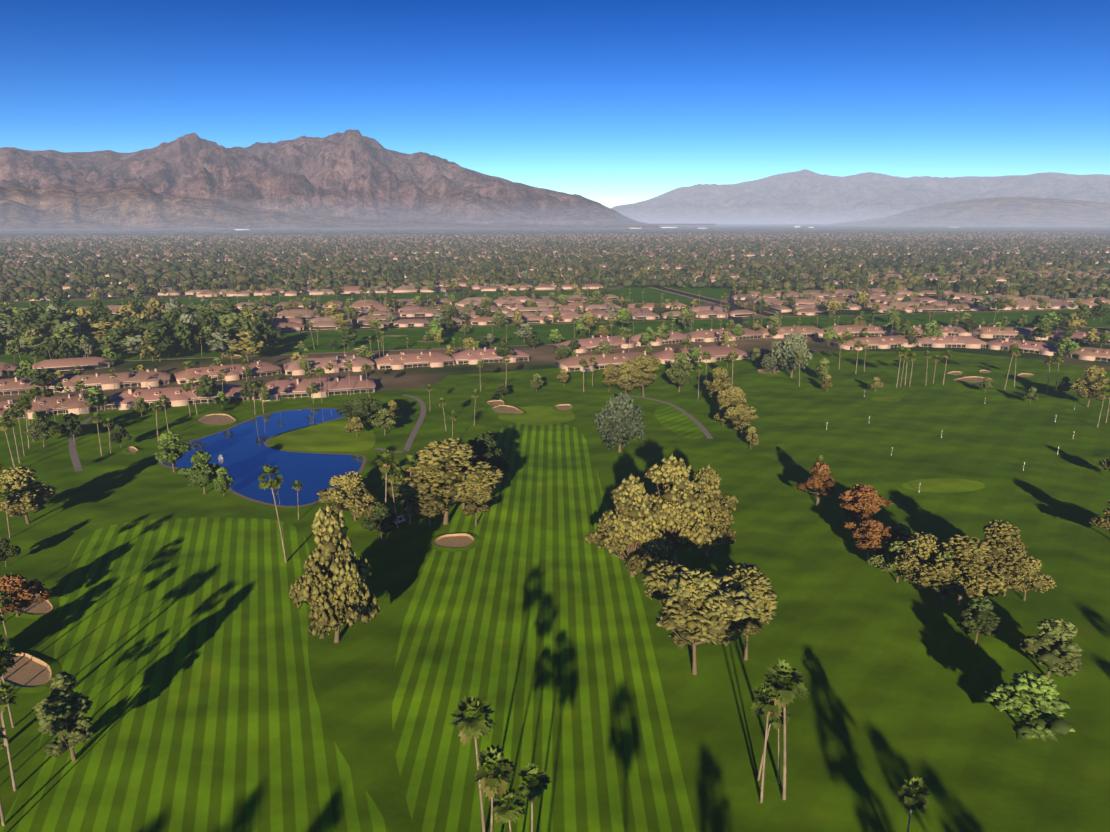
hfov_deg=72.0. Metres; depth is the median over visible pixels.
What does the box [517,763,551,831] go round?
palm
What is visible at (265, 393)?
round tree
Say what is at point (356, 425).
round tree
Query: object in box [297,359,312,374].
pine tree
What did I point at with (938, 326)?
broad tree
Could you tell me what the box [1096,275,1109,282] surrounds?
round tree
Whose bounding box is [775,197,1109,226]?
mountain
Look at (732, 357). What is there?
palm
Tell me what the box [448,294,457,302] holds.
broad tree
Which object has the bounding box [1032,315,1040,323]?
weeping tree
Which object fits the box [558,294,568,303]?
pine tree
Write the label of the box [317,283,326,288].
broad tree
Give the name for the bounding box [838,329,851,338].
round tree
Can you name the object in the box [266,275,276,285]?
broad tree
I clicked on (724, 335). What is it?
broad tree
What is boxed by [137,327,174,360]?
broad tree
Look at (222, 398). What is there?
round tree
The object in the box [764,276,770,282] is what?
round tree
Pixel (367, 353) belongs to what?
broad tree
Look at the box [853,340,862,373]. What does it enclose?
palm
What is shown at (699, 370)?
palm
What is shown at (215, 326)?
pine tree
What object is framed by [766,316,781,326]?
broad tree
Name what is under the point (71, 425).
round tree
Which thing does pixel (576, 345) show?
broad tree
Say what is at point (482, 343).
broad tree
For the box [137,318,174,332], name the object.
pine tree
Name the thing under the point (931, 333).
broad tree
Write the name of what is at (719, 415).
round tree
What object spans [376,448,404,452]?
cart path
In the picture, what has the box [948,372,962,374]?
bunker sand
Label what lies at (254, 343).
palm
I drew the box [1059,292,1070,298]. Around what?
broad tree
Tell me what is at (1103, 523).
broad tree
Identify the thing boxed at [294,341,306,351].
round tree
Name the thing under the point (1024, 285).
broad tree
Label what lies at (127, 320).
broad tree
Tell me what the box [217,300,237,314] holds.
weeping tree
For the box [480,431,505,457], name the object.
broad tree
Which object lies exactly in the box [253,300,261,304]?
pine tree
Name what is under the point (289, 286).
eucalyptus tree
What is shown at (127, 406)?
houses
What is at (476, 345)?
broad tree
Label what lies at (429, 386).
palm
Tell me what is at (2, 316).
pine tree
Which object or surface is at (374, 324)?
pine tree
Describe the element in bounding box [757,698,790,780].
palm
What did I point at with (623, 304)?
weeping tree
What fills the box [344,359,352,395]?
palm
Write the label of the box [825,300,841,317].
pine tree
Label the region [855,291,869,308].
weeping tree
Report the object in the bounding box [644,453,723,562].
eucalyptus tree
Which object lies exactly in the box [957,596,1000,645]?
round tree
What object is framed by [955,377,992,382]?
bunker sand
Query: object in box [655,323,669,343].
round tree
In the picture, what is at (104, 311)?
eucalyptus tree
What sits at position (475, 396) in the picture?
palm
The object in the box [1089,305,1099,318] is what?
broad tree
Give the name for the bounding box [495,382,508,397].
round tree
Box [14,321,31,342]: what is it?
weeping tree
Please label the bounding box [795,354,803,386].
palm
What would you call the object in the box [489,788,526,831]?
palm
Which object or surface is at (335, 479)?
round tree
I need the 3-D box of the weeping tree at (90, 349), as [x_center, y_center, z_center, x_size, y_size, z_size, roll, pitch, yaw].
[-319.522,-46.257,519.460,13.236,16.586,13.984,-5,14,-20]
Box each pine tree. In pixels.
[0,313,8,321]
[0,320,18,340]
[5,316,29,323]
[9,307,37,319]
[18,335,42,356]
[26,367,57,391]
[55,312,76,321]
[57,304,79,312]
[88,305,103,319]
[89,320,126,339]
[93,313,125,330]
[97,335,120,358]
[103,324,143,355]
[121,334,143,359]
[131,290,146,300]
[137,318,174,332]
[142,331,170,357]
[180,322,202,352]
[181,359,199,368]
[184,302,202,314]
[192,305,219,320]
[192,307,221,328]
[198,278,211,288]
[199,324,228,341]
[213,311,248,336]
[226,325,241,339]
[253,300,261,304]
[290,352,303,360]
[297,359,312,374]
[301,297,311,305]
[311,278,319,284]
[329,340,338,347]
[330,312,350,327]
[337,324,357,348]
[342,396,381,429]
[344,307,358,318]
[368,319,382,329]
[411,296,421,305]
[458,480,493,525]
[461,313,467,319]
[461,337,480,349]
[484,333,494,345]
[521,270,528,277]
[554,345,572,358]
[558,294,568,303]
[581,312,597,326]
[582,271,590,278]
[597,288,605,296]
[602,363,616,391]
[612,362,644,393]
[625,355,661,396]
[641,559,755,674]
[644,585,670,610]
[688,346,702,360]
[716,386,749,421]
[723,404,758,438]
[724,562,777,659]
[769,327,778,335]
[783,275,793,280]
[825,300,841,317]
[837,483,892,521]
[842,302,847,308]
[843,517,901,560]
[885,308,899,318]
[908,277,918,284]
[935,264,944,271]
[983,323,993,326]
[1015,272,1023,278]
[1032,322,1052,341]
[1059,341,1079,357]
[1064,330,1074,337]
[1074,319,1086,329]
[1092,303,1109,321]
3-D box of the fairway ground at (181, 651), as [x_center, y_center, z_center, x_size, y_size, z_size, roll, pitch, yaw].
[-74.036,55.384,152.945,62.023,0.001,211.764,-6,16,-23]
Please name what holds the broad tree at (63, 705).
on the fairway ground at (181, 651)
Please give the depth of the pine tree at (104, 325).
566.19 m
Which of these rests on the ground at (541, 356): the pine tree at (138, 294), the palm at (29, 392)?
the pine tree at (138, 294)
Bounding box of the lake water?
[162,409,362,505]
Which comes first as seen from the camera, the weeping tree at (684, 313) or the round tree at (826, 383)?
the round tree at (826, 383)
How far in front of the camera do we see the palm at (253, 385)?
368.82 m
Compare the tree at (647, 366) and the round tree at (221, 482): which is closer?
the round tree at (221, 482)
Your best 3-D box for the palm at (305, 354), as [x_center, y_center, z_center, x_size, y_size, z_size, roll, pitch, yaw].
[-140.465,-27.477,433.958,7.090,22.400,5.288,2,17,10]
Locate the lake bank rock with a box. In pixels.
[157,408,366,506]
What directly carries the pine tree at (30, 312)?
on the ground at (541, 356)
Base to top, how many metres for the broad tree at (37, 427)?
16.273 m
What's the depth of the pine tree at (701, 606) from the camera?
152.97 m
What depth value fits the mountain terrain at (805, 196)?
31493.76 m
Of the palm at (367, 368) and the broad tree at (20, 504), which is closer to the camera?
the broad tree at (20, 504)
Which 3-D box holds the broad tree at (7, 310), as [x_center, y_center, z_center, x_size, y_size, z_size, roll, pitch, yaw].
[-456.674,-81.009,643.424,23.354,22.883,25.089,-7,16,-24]
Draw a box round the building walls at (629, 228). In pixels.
[235,226,813,229]
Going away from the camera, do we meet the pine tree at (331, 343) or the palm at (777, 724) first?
the palm at (777, 724)
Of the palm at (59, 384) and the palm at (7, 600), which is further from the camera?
the palm at (59, 384)
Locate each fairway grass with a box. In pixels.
[0,281,1099,308]
[0,309,1109,363]
[25,264,1097,278]
[38,253,1091,263]
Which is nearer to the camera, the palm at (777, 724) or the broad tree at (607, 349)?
the palm at (777, 724)
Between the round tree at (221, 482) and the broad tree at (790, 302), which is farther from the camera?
the broad tree at (790, 302)
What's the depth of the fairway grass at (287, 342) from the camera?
648.21 m
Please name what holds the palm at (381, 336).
on the ground at (541, 356)
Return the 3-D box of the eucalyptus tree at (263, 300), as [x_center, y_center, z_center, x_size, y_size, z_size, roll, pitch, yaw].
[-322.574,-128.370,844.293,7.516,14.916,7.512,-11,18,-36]
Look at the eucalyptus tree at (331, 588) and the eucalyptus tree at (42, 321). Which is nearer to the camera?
the eucalyptus tree at (331, 588)
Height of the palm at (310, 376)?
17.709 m
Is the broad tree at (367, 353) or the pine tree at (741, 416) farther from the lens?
the broad tree at (367, 353)
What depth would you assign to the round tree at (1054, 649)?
153.21 m
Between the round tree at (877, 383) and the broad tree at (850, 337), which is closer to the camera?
the round tree at (877, 383)
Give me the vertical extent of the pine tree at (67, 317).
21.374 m
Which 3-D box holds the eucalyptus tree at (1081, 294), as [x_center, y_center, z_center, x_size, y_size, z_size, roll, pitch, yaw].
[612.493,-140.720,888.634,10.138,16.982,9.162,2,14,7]
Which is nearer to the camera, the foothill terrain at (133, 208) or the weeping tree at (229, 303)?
the weeping tree at (229, 303)
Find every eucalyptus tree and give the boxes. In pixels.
[13,310,32,334]
[35,312,48,338]
[46,327,56,336]
[88,300,94,305]
[90,287,97,296]
[90,291,100,300]
[93,299,102,306]
[98,278,104,285]
[99,306,115,329]
[135,281,145,296]
[140,329,162,360]
[197,315,215,351]
[210,280,217,291]
[249,285,254,294]
[260,294,266,302]
[284,278,292,290]
[288,503,380,642]
[368,285,375,299]
[585,473,673,576]
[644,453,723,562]
[680,464,737,555]
[998,266,1005,276]
[1075,288,1086,298]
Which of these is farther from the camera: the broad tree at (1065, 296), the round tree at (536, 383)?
the broad tree at (1065, 296)
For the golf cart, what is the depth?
239.36 m
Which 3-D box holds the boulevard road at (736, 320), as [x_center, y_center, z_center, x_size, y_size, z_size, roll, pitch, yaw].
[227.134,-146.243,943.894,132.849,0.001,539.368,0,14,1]
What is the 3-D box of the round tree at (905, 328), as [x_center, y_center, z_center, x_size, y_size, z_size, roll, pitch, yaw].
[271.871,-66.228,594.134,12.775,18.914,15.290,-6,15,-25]
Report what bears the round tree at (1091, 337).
on the ground at (541, 356)
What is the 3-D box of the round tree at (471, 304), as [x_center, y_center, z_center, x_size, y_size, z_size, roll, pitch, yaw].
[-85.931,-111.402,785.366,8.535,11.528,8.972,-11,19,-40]
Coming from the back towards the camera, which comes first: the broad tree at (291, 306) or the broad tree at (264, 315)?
the broad tree at (291, 306)
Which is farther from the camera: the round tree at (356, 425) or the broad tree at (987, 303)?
the broad tree at (987, 303)
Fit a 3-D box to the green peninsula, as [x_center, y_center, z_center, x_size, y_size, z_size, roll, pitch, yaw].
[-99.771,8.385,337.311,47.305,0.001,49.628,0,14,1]
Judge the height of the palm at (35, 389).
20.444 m
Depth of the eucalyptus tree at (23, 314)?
589.18 m
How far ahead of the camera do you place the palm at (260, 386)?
373.92 m
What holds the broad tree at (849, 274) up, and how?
on the ground at (541, 356)
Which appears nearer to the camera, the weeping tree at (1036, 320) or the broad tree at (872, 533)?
the broad tree at (872, 533)
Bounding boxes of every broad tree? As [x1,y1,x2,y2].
[0,465,56,523]
[0,573,52,616]
[1,306,20,313]
[14,360,38,377]
[22,410,62,446]
[30,310,66,334]
[33,671,94,761]
[44,297,69,310]
[50,320,86,341]
[51,325,80,345]
[69,280,81,287]
[82,386,111,411]
[101,348,116,357]
[102,328,138,358]
[116,304,139,319]
[122,317,134,322]
[135,364,146,371]
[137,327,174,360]
[174,306,194,316]
[206,332,234,358]
[209,357,224,366]
[218,304,237,324]
[228,330,265,360]
[239,381,257,401]
[241,311,256,322]
[247,304,275,321]
[265,338,278,351]
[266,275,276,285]
[285,299,298,308]
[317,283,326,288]
[321,302,341,315]
[327,471,373,520]
[333,285,343,294]
[356,344,373,357]
[364,398,380,419]
[384,466,407,501]
[387,451,427,495]
[396,437,504,524]
[401,467,449,525]
[426,312,443,327]
[439,301,449,313]
[447,278,460,289]
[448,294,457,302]
[459,324,469,334]
[461,288,471,295]
[461,448,478,508]
[468,434,510,473]
[469,341,482,349]
[474,302,493,316]
[475,335,486,345]
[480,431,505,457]
[490,309,507,327]
[514,323,532,341]
[526,287,532,294]
[526,334,541,349]
[553,312,561,321]
[567,338,580,349]
[574,289,581,294]
[578,332,586,338]
[588,291,604,303]
[593,341,614,354]
[594,324,610,336]
[602,285,611,293]
[615,327,630,339]
[645,482,664,495]
[652,302,664,314]
[665,351,695,391]
[666,312,673,321]
[703,366,731,406]
[720,336,736,346]
[722,332,729,338]
[727,319,735,328]
[741,320,751,328]
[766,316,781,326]
[787,299,794,308]
[818,302,827,307]
[845,335,854,342]
[846,269,856,277]
[852,316,866,324]
[859,285,868,291]
[867,540,913,582]
[871,303,880,312]
[882,315,900,330]
[893,532,941,589]
[898,268,906,274]
[904,326,919,338]
[908,335,917,344]
[915,534,1012,604]
[920,322,943,337]
[929,319,942,331]
[951,299,960,303]
[958,312,975,325]
[962,319,978,329]
[976,294,995,311]
[979,519,1035,578]
[991,297,1006,312]
[999,316,1010,326]
[1009,555,1056,600]
[1012,333,1026,340]
[1019,282,1028,289]
[1025,272,1033,281]
[1038,311,1061,325]
[1054,337,1071,350]
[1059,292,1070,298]
[1069,365,1109,406]
[1074,298,1082,304]
[1075,304,1092,319]
[1088,500,1109,530]
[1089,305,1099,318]
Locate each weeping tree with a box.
[0,333,9,346]
[12,309,37,322]
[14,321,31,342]
[19,330,38,355]
[25,328,44,353]
[28,302,44,316]
[39,337,61,359]
[45,303,61,312]
[56,338,80,358]
[61,315,97,336]
[74,336,94,357]
[76,307,93,322]
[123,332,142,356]
[125,296,144,314]
[127,316,144,326]
[133,312,148,322]
[142,296,165,319]
[158,297,180,317]
[161,311,179,324]
[166,319,200,356]
[172,313,198,329]
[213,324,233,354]
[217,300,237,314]
[239,316,267,348]
[255,315,265,326]
[256,322,281,344]
[312,308,318,313]
[446,303,458,317]
[594,392,644,451]
[607,306,614,312]
[621,300,627,308]
[678,306,694,327]
[760,340,783,373]
[771,332,812,377]
[802,293,809,298]
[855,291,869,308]
[1007,296,1016,308]
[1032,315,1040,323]
[1094,298,1101,303]
[1097,283,1109,292]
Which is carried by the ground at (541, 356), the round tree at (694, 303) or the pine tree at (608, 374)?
the round tree at (694, 303)
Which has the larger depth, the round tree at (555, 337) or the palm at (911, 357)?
the round tree at (555, 337)
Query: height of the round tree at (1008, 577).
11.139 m
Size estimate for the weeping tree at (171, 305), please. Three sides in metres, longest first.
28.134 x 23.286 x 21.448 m
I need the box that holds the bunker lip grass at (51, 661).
[1,349,1037,692]
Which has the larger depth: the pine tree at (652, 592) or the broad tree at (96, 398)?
the broad tree at (96, 398)
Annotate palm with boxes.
[0,415,15,467]
[0,488,12,537]
[0,590,13,659]
[0,633,5,698]
[0,647,15,727]
[0,649,14,745]
[0,683,17,791]
[0,724,8,825]
[1,408,20,462]
[9,404,24,455]
[10,339,21,360]
[15,394,33,441]
[19,398,31,447]
[23,389,34,414]
[28,351,40,370]
[29,386,42,409]
[44,388,55,421]
[54,382,63,414]
[72,365,82,392]
[75,380,86,414]
[80,335,87,356]
[90,412,103,455]
[102,418,114,453]
[108,370,115,392]
[149,400,163,441]
[158,395,168,431]
[181,362,191,383]
[182,383,191,415]
[187,377,198,414]
[216,369,227,404]
[227,348,234,372]
[240,359,250,379]
[249,383,257,414]
[250,341,259,355]
[257,380,264,412]
[258,464,286,562]
[274,373,279,400]
[292,480,302,519]
[301,348,311,370]
[305,371,313,403]
[306,321,314,348]
[314,366,323,402]
[326,362,333,396]
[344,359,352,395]
[361,363,369,397]
[373,449,399,505]
[379,331,386,355]
[382,465,399,528]
[402,454,417,523]
[426,384,432,399]
[437,397,446,429]
[448,410,456,437]
[448,696,495,831]
[471,389,480,425]
[473,744,516,831]
[476,360,483,391]
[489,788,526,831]
[501,355,510,386]
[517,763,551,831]
[579,359,586,391]
[588,356,596,385]
[626,329,633,352]
[680,339,689,354]
[696,364,703,398]
[702,351,711,378]
[728,350,738,386]
[750,682,782,802]
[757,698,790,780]
[758,658,808,799]
[769,707,789,783]
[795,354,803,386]
[814,455,826,503]
[836,336,843,366]
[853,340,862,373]
[862,344,869,371]
[891,315,897,334]
[896,346,908,387]
[897,777,930,831]
[900,350,910,386]
[902,348,911,385]
[909,353,916,386]
[923,350,933,385]
[932,355,940,383]
[941,349,952,384]
[952,314,960,333]
[956,305,963,323]
[1004,343,1020,388]
[1013,347,1022,386]
[1045,356,1055,392]
[1054,351,1064,390]
[1097,386,1109,427]
[1105,381,1109,422]
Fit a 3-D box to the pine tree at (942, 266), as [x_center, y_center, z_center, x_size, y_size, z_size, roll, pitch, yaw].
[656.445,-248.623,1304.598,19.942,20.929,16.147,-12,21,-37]
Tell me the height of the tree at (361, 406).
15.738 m
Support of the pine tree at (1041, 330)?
on the ground at (541, 356)
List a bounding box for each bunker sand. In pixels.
[0,656,49,686]
[18,594,51,614]
[127,448,136,452]
[197,415,234,424]
[224,355,240,357]
[384,335,406,336]
[435,536,472,547]
[487,401,503,405]
[493,406,522,413]
[556,405,570,409]
[759,370,778,372]
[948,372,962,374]
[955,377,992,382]
[1018,374,1032,376]
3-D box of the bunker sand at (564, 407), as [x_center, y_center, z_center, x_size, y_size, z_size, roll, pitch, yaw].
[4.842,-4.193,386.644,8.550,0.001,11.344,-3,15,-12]
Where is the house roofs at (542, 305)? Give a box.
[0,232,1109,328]
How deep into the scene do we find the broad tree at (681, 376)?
415.94 m
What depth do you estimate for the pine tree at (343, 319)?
640.93 m
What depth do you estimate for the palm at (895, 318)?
597.09 m
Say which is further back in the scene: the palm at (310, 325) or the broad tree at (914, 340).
the broad tree at (914, 340)
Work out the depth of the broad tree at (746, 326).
635.70 m
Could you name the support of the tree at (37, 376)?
on the ground at (541, 356)
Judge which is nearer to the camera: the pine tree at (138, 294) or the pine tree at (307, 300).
the pine tree at (307, 300)
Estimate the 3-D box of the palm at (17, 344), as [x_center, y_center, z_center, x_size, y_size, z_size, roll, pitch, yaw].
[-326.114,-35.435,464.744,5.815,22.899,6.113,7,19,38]
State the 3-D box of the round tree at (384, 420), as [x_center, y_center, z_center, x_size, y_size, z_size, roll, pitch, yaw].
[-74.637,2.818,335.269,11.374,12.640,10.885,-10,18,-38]
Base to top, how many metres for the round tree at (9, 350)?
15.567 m
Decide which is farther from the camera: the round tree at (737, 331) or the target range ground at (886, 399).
the round tree at (737, 331)
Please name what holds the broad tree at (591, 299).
on the ground at (541, 356)
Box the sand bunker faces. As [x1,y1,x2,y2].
[2,348,1033,686]
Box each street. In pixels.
[304,302,1006,321]
[318,295,980,312]
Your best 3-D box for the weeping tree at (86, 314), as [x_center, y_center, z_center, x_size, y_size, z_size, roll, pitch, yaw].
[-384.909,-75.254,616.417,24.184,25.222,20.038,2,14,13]
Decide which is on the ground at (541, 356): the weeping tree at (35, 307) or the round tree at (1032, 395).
the weeping tree at (35, 307)
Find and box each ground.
[0,224,1109,410]
[0,517,389,831]
[392,423,696,831]
[498,406,574,424]
[654,406,703,438]
[871,397,900,401]
[903,478,984,492]
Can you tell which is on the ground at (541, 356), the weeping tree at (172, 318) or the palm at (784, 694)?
the weeping tree at (172, 318)
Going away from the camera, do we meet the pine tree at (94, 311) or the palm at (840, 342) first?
the palm at (840, 342)
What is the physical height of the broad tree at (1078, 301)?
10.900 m
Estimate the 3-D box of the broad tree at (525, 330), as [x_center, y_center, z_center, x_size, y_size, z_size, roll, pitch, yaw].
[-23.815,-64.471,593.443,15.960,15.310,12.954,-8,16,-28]
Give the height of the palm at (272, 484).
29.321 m
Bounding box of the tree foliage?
[0,231,1109,300]
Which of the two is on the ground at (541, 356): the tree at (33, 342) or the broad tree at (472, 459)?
the tree at (33, 342)
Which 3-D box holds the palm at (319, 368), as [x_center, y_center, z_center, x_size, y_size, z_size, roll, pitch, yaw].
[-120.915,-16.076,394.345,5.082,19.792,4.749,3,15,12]
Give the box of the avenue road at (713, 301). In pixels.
[443,234,773,316]
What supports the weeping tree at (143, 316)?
on the ground at (541, 356)
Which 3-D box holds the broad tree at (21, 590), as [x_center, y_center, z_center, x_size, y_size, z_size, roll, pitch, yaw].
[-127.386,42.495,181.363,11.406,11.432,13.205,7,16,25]
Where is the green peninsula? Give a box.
[268,421,374,451]
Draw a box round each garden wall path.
[3,309,1075,341]
[22,281,1029,301]
[112,327,1104,361]
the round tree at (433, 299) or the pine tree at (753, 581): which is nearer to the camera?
the pine tree at (753, 581)
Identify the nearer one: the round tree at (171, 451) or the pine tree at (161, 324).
the round tree at (171, 451)
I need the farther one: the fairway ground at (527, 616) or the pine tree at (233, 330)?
the pine tree at (233, 330)
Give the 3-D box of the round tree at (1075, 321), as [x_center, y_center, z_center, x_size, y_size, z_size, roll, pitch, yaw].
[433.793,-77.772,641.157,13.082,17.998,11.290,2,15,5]
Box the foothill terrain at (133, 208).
[0,186,658,228]
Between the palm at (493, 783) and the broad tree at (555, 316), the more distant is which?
the broad tree at (555, 316)
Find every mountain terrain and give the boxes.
[0,129,714,224]
[611,169,1109,223]
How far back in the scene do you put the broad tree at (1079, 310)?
681.86 m
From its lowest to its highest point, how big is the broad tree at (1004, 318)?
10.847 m
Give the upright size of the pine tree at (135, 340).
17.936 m
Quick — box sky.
[0,0,1109,207]
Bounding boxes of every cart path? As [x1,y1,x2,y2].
[68,416,93,471]
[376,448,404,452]
[402,394,425,451]
[628,395,712,438]
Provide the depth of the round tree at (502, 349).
506.29 m
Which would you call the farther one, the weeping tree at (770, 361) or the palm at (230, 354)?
the weeping tree at (770, 361)
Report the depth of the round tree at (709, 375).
412.31 m
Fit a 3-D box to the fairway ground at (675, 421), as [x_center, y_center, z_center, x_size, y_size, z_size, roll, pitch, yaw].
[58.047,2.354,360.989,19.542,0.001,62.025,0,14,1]
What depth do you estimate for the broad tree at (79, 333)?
551.18 m
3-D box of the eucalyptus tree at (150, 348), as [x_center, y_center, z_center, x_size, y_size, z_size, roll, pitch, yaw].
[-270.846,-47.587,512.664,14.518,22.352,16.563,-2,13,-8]
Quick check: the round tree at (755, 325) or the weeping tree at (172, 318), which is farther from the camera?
the round tree at (755, 325)
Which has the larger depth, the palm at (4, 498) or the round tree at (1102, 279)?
the round tree at (1102, 279)
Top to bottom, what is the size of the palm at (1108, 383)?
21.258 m
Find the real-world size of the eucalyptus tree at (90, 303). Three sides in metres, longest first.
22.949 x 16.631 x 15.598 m
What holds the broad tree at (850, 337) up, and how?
on the ground at (541, 356)
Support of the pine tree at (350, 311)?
on the ground at (541, 356)
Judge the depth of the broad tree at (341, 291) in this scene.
942.55 m
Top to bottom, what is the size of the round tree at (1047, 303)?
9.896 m
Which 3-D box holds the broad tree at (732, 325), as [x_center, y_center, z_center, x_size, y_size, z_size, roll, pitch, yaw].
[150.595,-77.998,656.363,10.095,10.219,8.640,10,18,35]
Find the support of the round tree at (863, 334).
on the ground at (541, 356)
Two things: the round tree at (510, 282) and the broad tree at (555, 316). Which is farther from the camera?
the round tree at (510, 282)
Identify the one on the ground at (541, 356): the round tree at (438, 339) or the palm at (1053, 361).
the round tree at (438, 339)
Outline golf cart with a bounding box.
[397,515,404,521]
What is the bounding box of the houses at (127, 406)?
[0,233,1109,421]
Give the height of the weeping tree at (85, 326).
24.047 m
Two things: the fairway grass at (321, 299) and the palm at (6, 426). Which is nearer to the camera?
the palm at (6, 426)
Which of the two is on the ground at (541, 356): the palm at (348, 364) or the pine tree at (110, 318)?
the pine tree at (110, 318)
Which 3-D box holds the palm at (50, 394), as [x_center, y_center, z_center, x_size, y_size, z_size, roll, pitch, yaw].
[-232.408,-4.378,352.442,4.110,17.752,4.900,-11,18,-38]
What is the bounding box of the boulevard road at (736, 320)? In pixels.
[727,286,745,325]
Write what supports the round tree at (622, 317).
on the ground at (541, 356)
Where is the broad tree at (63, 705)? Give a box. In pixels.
[33,671,94,761]
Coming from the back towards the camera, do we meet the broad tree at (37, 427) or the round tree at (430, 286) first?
the round tree at (430, 286)
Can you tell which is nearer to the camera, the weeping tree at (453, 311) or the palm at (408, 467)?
the palm at (408, 467)
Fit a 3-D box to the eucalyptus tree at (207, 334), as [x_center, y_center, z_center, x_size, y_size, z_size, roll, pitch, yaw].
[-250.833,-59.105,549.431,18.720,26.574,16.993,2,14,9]
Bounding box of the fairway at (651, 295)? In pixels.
[613,284,726,304]
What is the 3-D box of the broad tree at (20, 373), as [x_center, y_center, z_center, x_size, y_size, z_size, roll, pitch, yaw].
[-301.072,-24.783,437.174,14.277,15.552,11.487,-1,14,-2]
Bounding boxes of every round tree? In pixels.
[0,537,20,566]
[4,339,25,360]
[53,371,63,378]
[60,413,86,441]
[108,424,131,447]
[130,397,149,415]
[155,431,191,471]
[178,451,222,493]
[193,375,219,403]
[213,391,230,407]
[213,467,233,496]
[242,366,253,378]
[259,385,270,403]
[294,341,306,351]
[306,382,321,393]
[316,474,346,500]
[319,489,333,506]
[336,400,352,421]
[344,417,363,436]
[352,493,380,517]
[361,503,396,540]
[371,408,396,434]
[384,294,398,308]
[385,400,402,419]
[386,313,396,324]
[424,320,444,336]
[427,282,437,290]
[431,295,439,302]
[434,332,444,346]
[438,313,456,336]
[444,344,454,354]
[468,302,474,309]
[494,340,514,355]
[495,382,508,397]
[507,278,515,284]
[512,309,524,328]
[530,373,543,391]
[548,328,564,343]
[557,369,569,385]
[574,317,591,333]
[614,307,632,326]
[639,327,656,343]
[641,343,652,354]
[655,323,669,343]
[690,299,697,305]
[699,372,713,393]
[714,405,731,425]
[731,323,744,339]
[744,426,758,448]
[747,347,763,364]
[752,319,764,329]
[757,304,765,313]
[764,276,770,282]
[796,461,836,504]
[816,357,829,378]
[819,327,837,345]
[821,374,832,391]
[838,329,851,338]
[855,274,864,282]
[859,327,872,337]
[867,376,883,391]
[885,523,911,547]
[894,319,914,335]
[902,270,911,278]
[930,549,965,599]
[935,268,945,276]
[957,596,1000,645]
[979,377,993,389]
[984,670,1074,741]
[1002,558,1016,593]
[1016,315,1027,324]
[1019,618,1083,677]
[1023,387,1038,402]
[1044,300,1050,307]
[1057,316,1066,328]
[1057,376,1070,395]
[1063,313,1079,327]
[1080,328,1099,346]
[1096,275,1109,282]
[1098,330,1109,344]
[1099,333,1108,346]
[1099,453,1109,470]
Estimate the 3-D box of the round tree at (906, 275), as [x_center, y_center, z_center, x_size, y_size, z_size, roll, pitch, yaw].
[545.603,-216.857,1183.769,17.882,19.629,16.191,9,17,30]
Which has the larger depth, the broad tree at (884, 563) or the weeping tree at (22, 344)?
the weeping tree at (22, 344)
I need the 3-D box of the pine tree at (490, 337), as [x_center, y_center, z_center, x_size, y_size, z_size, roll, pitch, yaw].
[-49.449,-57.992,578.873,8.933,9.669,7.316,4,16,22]
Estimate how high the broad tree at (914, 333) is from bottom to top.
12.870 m
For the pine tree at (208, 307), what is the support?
on the ground at (541, 356)
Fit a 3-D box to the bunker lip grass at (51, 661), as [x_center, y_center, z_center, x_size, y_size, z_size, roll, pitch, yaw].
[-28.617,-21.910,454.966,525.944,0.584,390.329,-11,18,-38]
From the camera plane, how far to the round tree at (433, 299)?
854.03 m
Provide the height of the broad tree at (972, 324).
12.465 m
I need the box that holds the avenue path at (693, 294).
[449,235,783,316]
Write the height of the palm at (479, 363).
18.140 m
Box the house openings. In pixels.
[0,292,1109,417]
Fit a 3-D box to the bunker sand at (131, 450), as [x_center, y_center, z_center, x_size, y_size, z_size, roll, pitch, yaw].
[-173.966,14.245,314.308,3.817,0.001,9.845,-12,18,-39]
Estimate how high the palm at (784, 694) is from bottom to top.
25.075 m
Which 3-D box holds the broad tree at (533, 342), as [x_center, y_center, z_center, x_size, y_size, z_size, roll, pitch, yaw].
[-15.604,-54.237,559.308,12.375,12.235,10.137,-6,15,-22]

